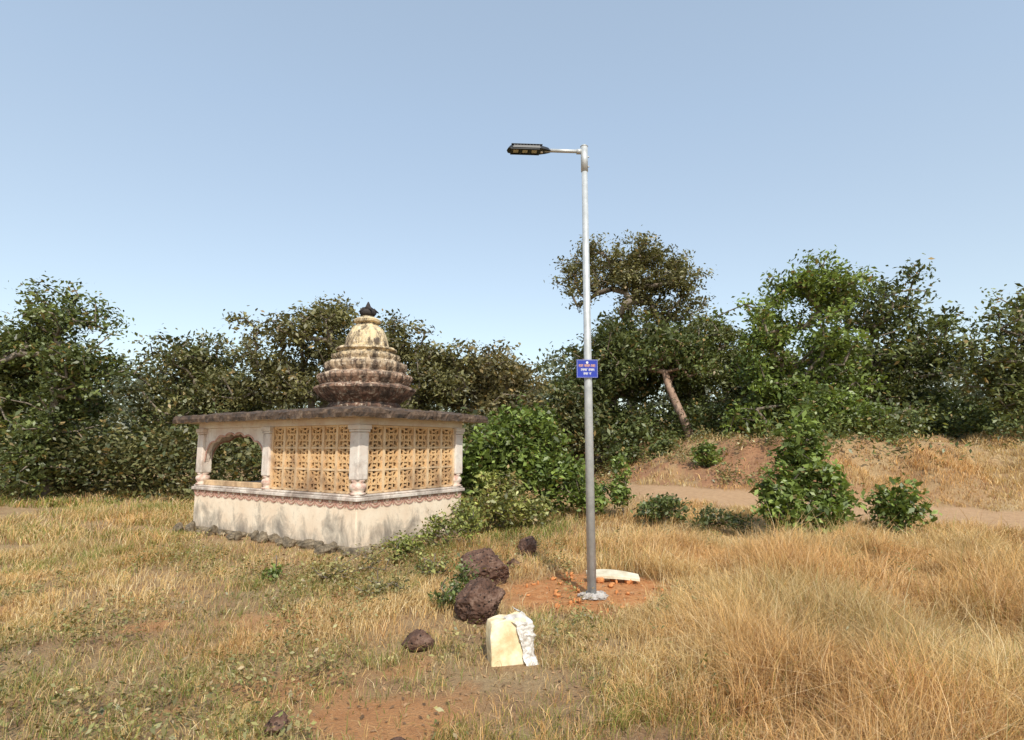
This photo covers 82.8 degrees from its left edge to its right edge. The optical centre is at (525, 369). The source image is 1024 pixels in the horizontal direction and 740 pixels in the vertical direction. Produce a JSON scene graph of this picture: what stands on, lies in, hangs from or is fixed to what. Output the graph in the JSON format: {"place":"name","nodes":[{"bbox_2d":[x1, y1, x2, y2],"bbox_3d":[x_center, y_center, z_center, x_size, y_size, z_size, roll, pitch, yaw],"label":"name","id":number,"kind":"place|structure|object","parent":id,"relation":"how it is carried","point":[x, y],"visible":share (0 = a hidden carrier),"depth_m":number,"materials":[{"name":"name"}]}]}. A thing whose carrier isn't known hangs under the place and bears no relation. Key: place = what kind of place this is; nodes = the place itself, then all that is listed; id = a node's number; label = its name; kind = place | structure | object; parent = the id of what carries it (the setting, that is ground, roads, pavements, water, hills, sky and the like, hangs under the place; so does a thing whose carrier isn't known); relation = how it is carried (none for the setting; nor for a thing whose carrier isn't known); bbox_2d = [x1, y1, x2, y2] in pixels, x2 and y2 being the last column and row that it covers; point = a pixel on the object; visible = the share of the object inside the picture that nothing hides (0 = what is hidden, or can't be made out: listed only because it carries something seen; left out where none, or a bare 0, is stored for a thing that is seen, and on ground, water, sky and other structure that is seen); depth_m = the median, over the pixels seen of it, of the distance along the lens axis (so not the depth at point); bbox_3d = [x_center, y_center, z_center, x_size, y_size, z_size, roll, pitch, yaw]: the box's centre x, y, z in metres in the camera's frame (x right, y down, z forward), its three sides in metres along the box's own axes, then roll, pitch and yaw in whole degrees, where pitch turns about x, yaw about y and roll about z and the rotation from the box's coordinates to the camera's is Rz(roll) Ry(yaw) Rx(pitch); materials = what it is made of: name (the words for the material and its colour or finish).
{"place":"outdoors","nodes":[
{"label":"outdoors","id":0,"kind":"place"},
{"bbox_2d":[0,433,1023,739],"bbox_3d":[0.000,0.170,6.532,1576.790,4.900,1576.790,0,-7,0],"label":"ground","id":1,"kind":"structure","parent":0,"point":[338,719],"depth_m":4.88,"materials":[{"name":"soil"}]},
{"bbox_2d":[0,311,102,429],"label":"leafy tree","id":2,"kind":"object","parent":1,"relation":"on","point":[11,381],"visible":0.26,"depth_m":18.53,"materials":[{"name":"green plant"}]},
{"bbox_2d":[0,271,138,499],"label":"leafy tree","id":3,"kind":"object","parent":1,"relation":"on","point":[79,364],"visible":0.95,"depth_m":17.17,"materials":[{"name":"green plant"}]},
{"bbox_2d":[173,522,183,531],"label":"foundation stone","id":4,"kind":"object","parent":1,"relation":"on","point":[177,526],"visible":0.86,"depth_m":10.83,"materials":[{"name":"grey stone"}]},
{"bbox_2d":[185,523,193,530],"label":"foundation stone","id":5,"kind":"object","parent":1,"relation":"on","point":[187,526],"visible":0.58,"depth_m":10.77,"materials":[{"name":"grey stone"}]},
{"bbox_2d":[111,323,276,490],"bbox_3d":[-11.037,1.276,19.549,5.436,5.872,3.930,0,-7,0],"label":"leafy tree","id":6,"kind":"object","parent":1,"relation":"on","point":[192,364],"visible":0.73,"depth_m":19.05,"materials":[{"name":"green plant"}]},
{"bbox_2d":[206,525,217,535],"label":"foundation stone","id":7,"kind":"object","parent":1,"relation":"on","point":[213,528],"visible":0.95,"depth_m":10.25,"materials":[{"name":"grey stone"}]},
{"bbox_2d":[226,534,234,539],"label":"foundation stone","id":8,"kind":"object","parent":1,"relation":"on","point":[231,537],"visible":0.6,"depth_m":9.69,"materials":[{"name":"grey stone"}]},
{"bbox_2d":[234,531,241,540],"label":"foundation stone","id":9,"kind":"object","parent":1,"relation":"on","point":[237,535],"visible":0.95,"depth_m":9.66,"materials":[{"name":"grey stone"}]},
{"bbox_2d":[250,530,258,540],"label":"foundation stone","id":10,"kind":"object","parent":1,"relation":"on","point":[255,533],"visible":0.77,"depth_m":9.61,"materials":[{"name":"grey stone"}]},
{"bbox_2d":[256,531,267,542],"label":"foundation stone","id":11,"kind":"object","parent":1,"relation":"on","point":[261,536],"visible":0.92,"depth_m":9.38,"materials":[{"name":"grey stone"}]},
{"bbox_2d":[268,533,279,542],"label":"foundation stone","id":12,"kind":"object","parent":1,"relation":"on","point":[274,536],"visible":0.82,"depth_m":9.46,"materials":[{"name":"grey stone"}]},
{"bbox_2d":[259,555,288,580],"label":"bush","id":13,"kind":"object","parent":1,"relation":"on","point":[276,573],"visible":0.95,"depth_m":6.79,"materials":[{"name":"green plant"}]},
{"bbox_2d":[264,710,288,735],"bbox_3d":[-1.400,1.998,3.262,0.121,0.139,0.113,-7,-10,44],"label":"boulder","id":14,"kind":"object","parent":1,"relation":"on","point":[277,723],"visible":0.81,"depth_m":3.24,"materials":[{"name":"brown stone"}]},
{"bbox_2d":[274,537,282,545],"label":"foundation stone","id":15,"kind":"object","parent":1,"relation":"on","point":[278,541],"visible":0.73,"depth_m":9.18,"materials":[{"name":"grey stone"}]},
{"bbox_2d":[282,538,296,547],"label":"foundation stone","id":16,"kind":"object","parent":1,"relation":"on","point":[289,543],"visible":0.98,"depth_m":9.06,"materials":[{"name":"grey stone"}]},
{"bbox_2d":[200,291,411,410],"bbox_3d":[-7.197,0.710,19.044,6.052,6.887,4.110,5,-9,-32],"label":"leafy tree","id":17,"kind":"object","parent":1,"relation":"on","point":[276,377],"visible":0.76,"depth_m":18.67,"materials":[{"name":"green plant"}]},
{"bbox_2d":[298,539,314,547],"bbox_3d":[-3.418,2.725,9.091,0.262,0.158,0.182,2,-8,-16],"label":"foundation stone","id":18,"kind":"object","parent":1,"relation":"on","point":[302,543],"visible":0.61,"depth_m":9.03,"materials":[{"name":"grey stone"}]},
{"bbox_2d":[0,383,614,503],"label":"undergrowth","id":19,"kind":"object","parent":1,"relation":"on","point":[172,446],"visible":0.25,"depth_m":17.48,"materials":[{"name":"green plant"}]},
{"bbox_2d":[302,541,314,548],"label":"foundation stone","id":20,"kind":"object","parent":1,"relation":"on","point":[309,545],"visible":0.67,"depth_m":8.97,"materials":[{"name":"grey stone"}]},
{"bbox_2d":[0,529,624,739],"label":"weeds","id":21,"kind":"object","parent":1,"relation":"on","point":[78,697],"visible":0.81,"depth_m":4.59,"materials":[{"name":"green plant"}]},
{"bbox_2d":[314,540,323,549],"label":"foundation stone","id":22,"kind":"object","parent":1,"relation":"on","point":[317,543],"visible":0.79,"depth_m":8.86,"materials":[{"name":"grey stone"}]},
{"bbox_2d":[313,546,330,555],"bbox_3d":[-2.988,2.667,8.563,0.123,0.152,0.282,-7,-10,42],"label":"foundation stone","id":23,"kind":"object","parent":1,"relation":"on","point":[320,550],"visible":0.88,"depth_m":8.52,"materials":[{"name":"grey stone"}]},
{"bbox_2d":[172,302,487,554],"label":"hindu temple","id":24,"kind":"structure","parent":1,"relation":"on","point":[362,459],"depth_m":9.99,"materials":[{"name":"paint"}]},
{"bbox_2d":[326,541,336,552],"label":"foundation stone","id":25,"kind":"object","parent":1,"relation":"on","point":[333,545],"visible":0.68,"depth_m":8.73,"materials":[{"name":"grey stone"}]},
{"bbox_2d":[301,540,397,586],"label":"weeds","id":26,"kind":"object","parent":1,"relation":"on","point":[323,575],"visible":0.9,"depth_m":6.88,"materials":[{"name":"green plant"}]},
{"bbox_2d":[364,548,372,556],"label":"foundation stone","id":27,"kind":"object","parent":1,"relation":"on","point":[370,551],"visible":0.54,"depth_m":8.59,"materials":[{"name":"grey stone"}]},
{"bbox_2d":[347,563,419,601],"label":"bush","id":28,"kind":"object","parent":1,"relation":"on","point":[374,583],"visible":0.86,"depth_m":6.00,"materials":[{"name":"green plant"}]},
{"bbox_2d":[390,736,404,739],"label":"boulder","id":29,"kind":"object","parent":1,"relation":"on","point":[398,738],"visible":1,"depth_m":3.07,"materials":[{"name":"brown stone"}]},
{"bbox_2d":[377,530,429,565],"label":"bush","id":30,"kind":"object","parent":1,"relation":"on","point":[408,547],"visible":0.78,"depth_m":8.03,"materials":[{"name":"green plant"}]},
{"bbox_2d":[401,629,434,651],"bbox_3d":[-0.853,2.143,4.607,0.228,0.180,0.201,-5,-9,33],"label":"boulder","id":31,"kind":"object","parent":1,"relation":"on","point":[416,637],"visible":0.95,"depth_m":4.55,"materials":[{"name":"brown stone"}]},
{"bbox_2d":[376,308,483,410],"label":"leafy tree","id":32,"kind":"object","parent":1,"relation":"on","point":[431,377],"visible":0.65,"depth_m":19.72,"materials":[{"name":"green plant"}]},
{"bbox_2d":[406,545,459,578],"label":"bush","id":33,"kind":"object","parent":1,"relation":"on","point":[433,567],"visible":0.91,"depth_m":7.00,"materials":[{"name":"green plant"}]},
{"bbox_2d":[415,494,491,548],"bbox_3d":[-1.203,2.426,9.127,1.349,0.955,0.892,6,-9,-39],"label":"bush","id":34,"kind":"object","parent":1,"relation":"on","point":[458,523],"visible":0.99,"depth_m":9.05,"materials":[{"name":"green plant"}]},
{"bbox_2d":[421,555,485,610],"bbox_3d":[-0.730,2.192,5.839,0.495,0.554,0.856,-3,-8,22],"label":"bush","id":35,"kind":"object","parent":1,"relation":"on","point":[460,580],"visible":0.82,"depth_m":5.75,"materials":[{"name":"green plant"}]},
{"bbox_2d":[0,565,954,739],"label":"leaf litter","id":36,"kind":"object","parent":1,"relation":"on","point":[402,698],"visible":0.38,"depth_m":4.08,"materials":[{"name":"beige plant"}]},
{"bbox_2d":[454,577,505,624],"bbox_3d":[-0.439,2.150,5.413,0.481,0.445,0.420,-3,-8,23],"label":"boulder","id":37,"kind":"object","parent":1,"relation":"on","point":[477,599],"visible":0.97,"depth_m":5.28,"materials":[{"name":"brown stone"}]},
{"bbox_2d":[461,547,509,585],"bbox_3d":[-0.485,2.324,6.769,0.645,0.486,0.492,2,-8,-17],"label":"boulder","id":38,"kind":"object","parent":1,"relation":"on","point":[490,561],"visible":0.71,"depth_m":6.66,"materials":[{"name":"brown stone"}]},
{"bbox_2d":[422,339,557,425],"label":"leafy tree","id":39,"kind":"object","parent":1,"relation":"on","point":[503,375],"visible":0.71,"depth_m":20.58,"materials":[{"name":"green plant"}]},
{"bbox_2d":[449,464,558,532],"bbox_3d":[-0.455,2.453,10.837,1.732,1.325,2.016,-6,-10,40],"label":"bush","id":40,"kind":"object","parent":1,"relation":"on","point":[496,490],"visible":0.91,"depth_m":10.74,"materials":[{"name":"green plant"}]},
{"bbox_2d":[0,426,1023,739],"bbox_3d":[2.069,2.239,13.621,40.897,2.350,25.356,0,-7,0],"label":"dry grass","id":41,"kind":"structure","parent":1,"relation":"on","point":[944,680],"depth_m":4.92,"materials":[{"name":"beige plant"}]},
{"bbox_2d":[486,607,538,666],"bbox_3d":[-0.102,2.028,4.434,0.409,0.358,0.361,3,-8,-20],"label":"broken stone block","id":42,"kind":"object","parent":1,"relation":"on","point":[510,639],"visible":0.98,"depth_m":4.32,"materials":[{"name":"stone"}]},
{"bbox_2d":[506,558,519,568],"bbox_3d":[-0.153,2.545,7.640,0.200,0.142,0.156,0,-7,0],"label":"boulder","id":43,"kind":"object","parent":1,"relation":"on","point":[512,561],"visible":0.65,"depth_m":7.60,"materials":[{"name":"stone"}]},
{"bbox_2d":[18,322,1008,468],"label":"distant trees","id":44,"kind":"object","parent":1,"relation":"on","point":[547,362],"visible":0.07,"depth_m":34.01,"materials":[{"name":"green plant"}]},
{"bbox_2d":[459,392,584,516],"bbox_3d":[-0.355,1.937,13.080,3.644,2.943,2.028,0,-7,0],"label":"bush","id":45,"kind":"object","parent":1,"relation":"on","point":[519,448],"visible":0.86,"depth_m":12.74,"materials":[{"name":"green plant"}]},
{"bbox_2d":[517,536,536,556],"bbox_3d":[0.017,2.552,8.384,0.257,0.314,0.271,4,-8,-27],"label":"boulder","id":46,"kind":"object","parent":1,"relation":"on","point":[528,544],"visible":0.89,"depth_m":8.30,"materials":[{"name":"stone"}]},
{"bbox_2d":[507,143,608,600],"bbox_3d":[0.332,-0.010,6.410,1.082,5.262,0.291,0,-7,0],"label":"street light","id":47,"kind":"object","parent":1,"relation":"on","point":[587,368],"visible":0.97,"depth_m":6.38,"materials":[{"name":"metal"}]},
{"bbox_2d":[547,454,612,517],"bbox_3d":[1.166,2.519,12.386,1.385,1.442,1.258,-4,-8,29],"label":"bush","id":48,"kind":"object","parent":1,"relation":"on","point":[577,495],"visible":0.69,"depth_m":12.28,"materials":[{"name":"green plant"}]},
{"bbox_2d":[596,577,603,582],"bbox_3d":[0.861,2.430,6.723,0.097,0.067,0.067,-5,-9,33],"label":"soil lump","id":49,"kind":"object","parent":1,"relation":"on","point":[599,579],"visible":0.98,"depth_m":6.70,"materials":[{"name":"orange soil"}]},
{"bbox_2d":[586,569,639,581],"bbox_3d":[1.018,2.404,6.798,0.627,0.096,0.197,-1,-7,11],"label":"plank","id":50,"kind":"object","parent":1,"relation":"on","point":[612,574],"visible":0.79,"depth_m":6.75,"materials":[{"name":"white wood"}]},
{"bbox_2d":[542,309,693,462],"bbox_3d":[3.722,0.611,23.011,6.635,6.335,5.809,0,-7,0],"label":"dense tree","id":51,"kind":"object","parent":1,"relation":"on","point":[612,341],"visible":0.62,"depth_m":22.19,"materials":[{"name":"green plant"}]},
{"bbox_2d":[606,451,635,514],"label":"bush","id":52,"kind":"object","parent":1,"relation":"on","point":[619,492],"visible":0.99,"depth_m":11.96,"materials":[{"name":"green plant"}]},
{"bbox_2d":[624,579,633,583],"bbox_3d":[1.202,2.438,6.726,0.114,0.092,0.085,0,-7,0],"label":"soil lump","id":53,"kind":"object","parent":1,"relation":"on","point":[630,581],"visible":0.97,"depth_m":6.70,"materials":[{"name":"orange soil"}]},
{"bbox_2d":[544,225,717,411],"bbox_3d":[4.926,-1.368,26.448,8.194,10.315,4.672,0,-7,0],"label":"tall tree","id":54,"kind":"object","parent":1,"relation":"on","point":[626,276],"visible":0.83,"depth_m":26.08,"materials":[{"name":"green plant"}]},
{"bbox_2d":[597,432,682,463],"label":"bush","id":55,"kind":"object","parent":1,"relation":"on","point":[634,450],"visible":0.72,"depth_m":19.60,"materials":[{"name":"green plant"}]},
{"bbox_2d":[630,492,694,526],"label":"bush","id":56,"kind":"object","parent":1,"relation":"on","point":[665,505],"visible":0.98,"depth_m":10.88,"materials":[{"name":"green plant"}]},
{"bbox_2d":[608,323,733,441],"bbox_3d":[5.431,0.517,22.148,4.778,4.692,3.954,0,-7,0],"label":"leaning tree","id":57,"kind":"object","parent":1,"relation":"on","point":[699,355],"visible":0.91,"depth_m":21.42,"materials":[{"name":"green plant"}]},
{"bbox_2d":[689,439,727,468],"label":"bush","id":58,"kind":"object","parent":1,"relation":"on","point":[709,448],"visible":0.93,"depth_m":16.67,"materials":[{"name":"green plant"}]},
{"bbox_2d":[595,424,839,485],"bbox_3d":[5.275,2.595,17.781,6.155,2.122,6.691,0,-7,0],"label":"earth mound","id":59,"kind":"object","parent":1,"relation":"on","point":[718,467],"visible":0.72,"depth_m":17.43,"materials":[{"name":"soil"},{"name":"dry grass"}]},
{"bbox_2d":[653,310,787,434],"bbox_3d":[7.925,0.243,24.022,6.795,6.455,5.685,0,-7,0],"label":"leafy tree","id":60,"kind":"object","parent":1,"relation":"on","point":[722,335],"visible":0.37,"depth_m":23.61,"materials":[{"name":"green plant"}]},
{"bbox_2d":[681,503,760,536],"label":"bush","id":61,"kind":"object","parent":1,"relation":"on","point":[708,517],"visible":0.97,"depth_m":10.19,"materials":[{"name":"green plant"}]},
{"bbox_2d":[595,517,942,695],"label":"weeds","id":62,"kind":"object","parent":1,"relation":"on","point":[706,654],"visible":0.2,"depth_m":5.72,"materials":[{"name":"beige plant"}]},
{"bbox_2d":[703,245,890,438],"bbox_3d":[8.862,-0.734,19.417,6.566,6.673,5.159,0,-7,0],"label":"broadleaf tree","id":63,"kind":"object","parent":1,"relation":"on","point":[816,289],"visible":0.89,"depth_m":18.93,"materials":[{"name":"green plant"}]},
{"bbox_2d":[747,404,865,537],"bbox_3d":[4.625,1.745,9.588,2.078,2.395,1.451,7,-10,-44],"label":"bush","id":64,"kind":"object","parent":1,"relation":"on","point":[801,458],"visible":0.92,"depth_m":9.45,"materials":[{"name":"green plant"}]},
{"bbox_2d":[594,382,1023,470],"bbox_3d":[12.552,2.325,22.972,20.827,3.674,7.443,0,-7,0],"label":"undergrowth","id":65,"kind":"object","parent":1,"relation":"on","point":[699,418],"visible":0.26,"depth_m":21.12,"materials":[{"name":"green plant"}]},
{"bbox_2d":[793,380,895,438],"bbox_3d":[9.090,1.195,16.796,3.110,1.985,1.769,0,-7,0],"label":"bush","id":66,"kind":"object","parent":1,"relation":"on","point":[831,393],"visible":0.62,"depth_m":16.50,"materials":[{"name":"green plant"}]},
{"bbox_2d":[850,472,941,536],"bbox_3d":[6.487,2.405,10.229,1.073,1.194,1.416,7,-10,-42],"label":"bush","id":67,"kind":"object","parent":1,"relation":"on","point":[899,509],"visible":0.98,"depth_m":10.09,"materials":[{"name":"green plant"}]},
{"bbox_2d":[786,253,1008,438],"bbox_3d":[13.416,-0.530,20.898,6.631,6.994,5.399,3,-8,-25],"label":"leafy tree","id":68,"kind":"object","parent":1,"relation":"on","point":[913,350],"visible":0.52,"depth_m":20.68,"materials":[{"name":"green plant"}]},
{"bbox_2d":[924,283,1023,427],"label":"leafy tree","id":69,"kind":"object","parent":1,"relation":"on","point":[1006,390],"visible":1,"depth_m":17.54,"materials":[{"name":"green plant"}]},
{"bbox_2d":[0,0,1023,436],"label":"sky","id":70,"kind":"structure","parent":0,"point":[187,162],"materials":[{"name":"blue"}]}
]}

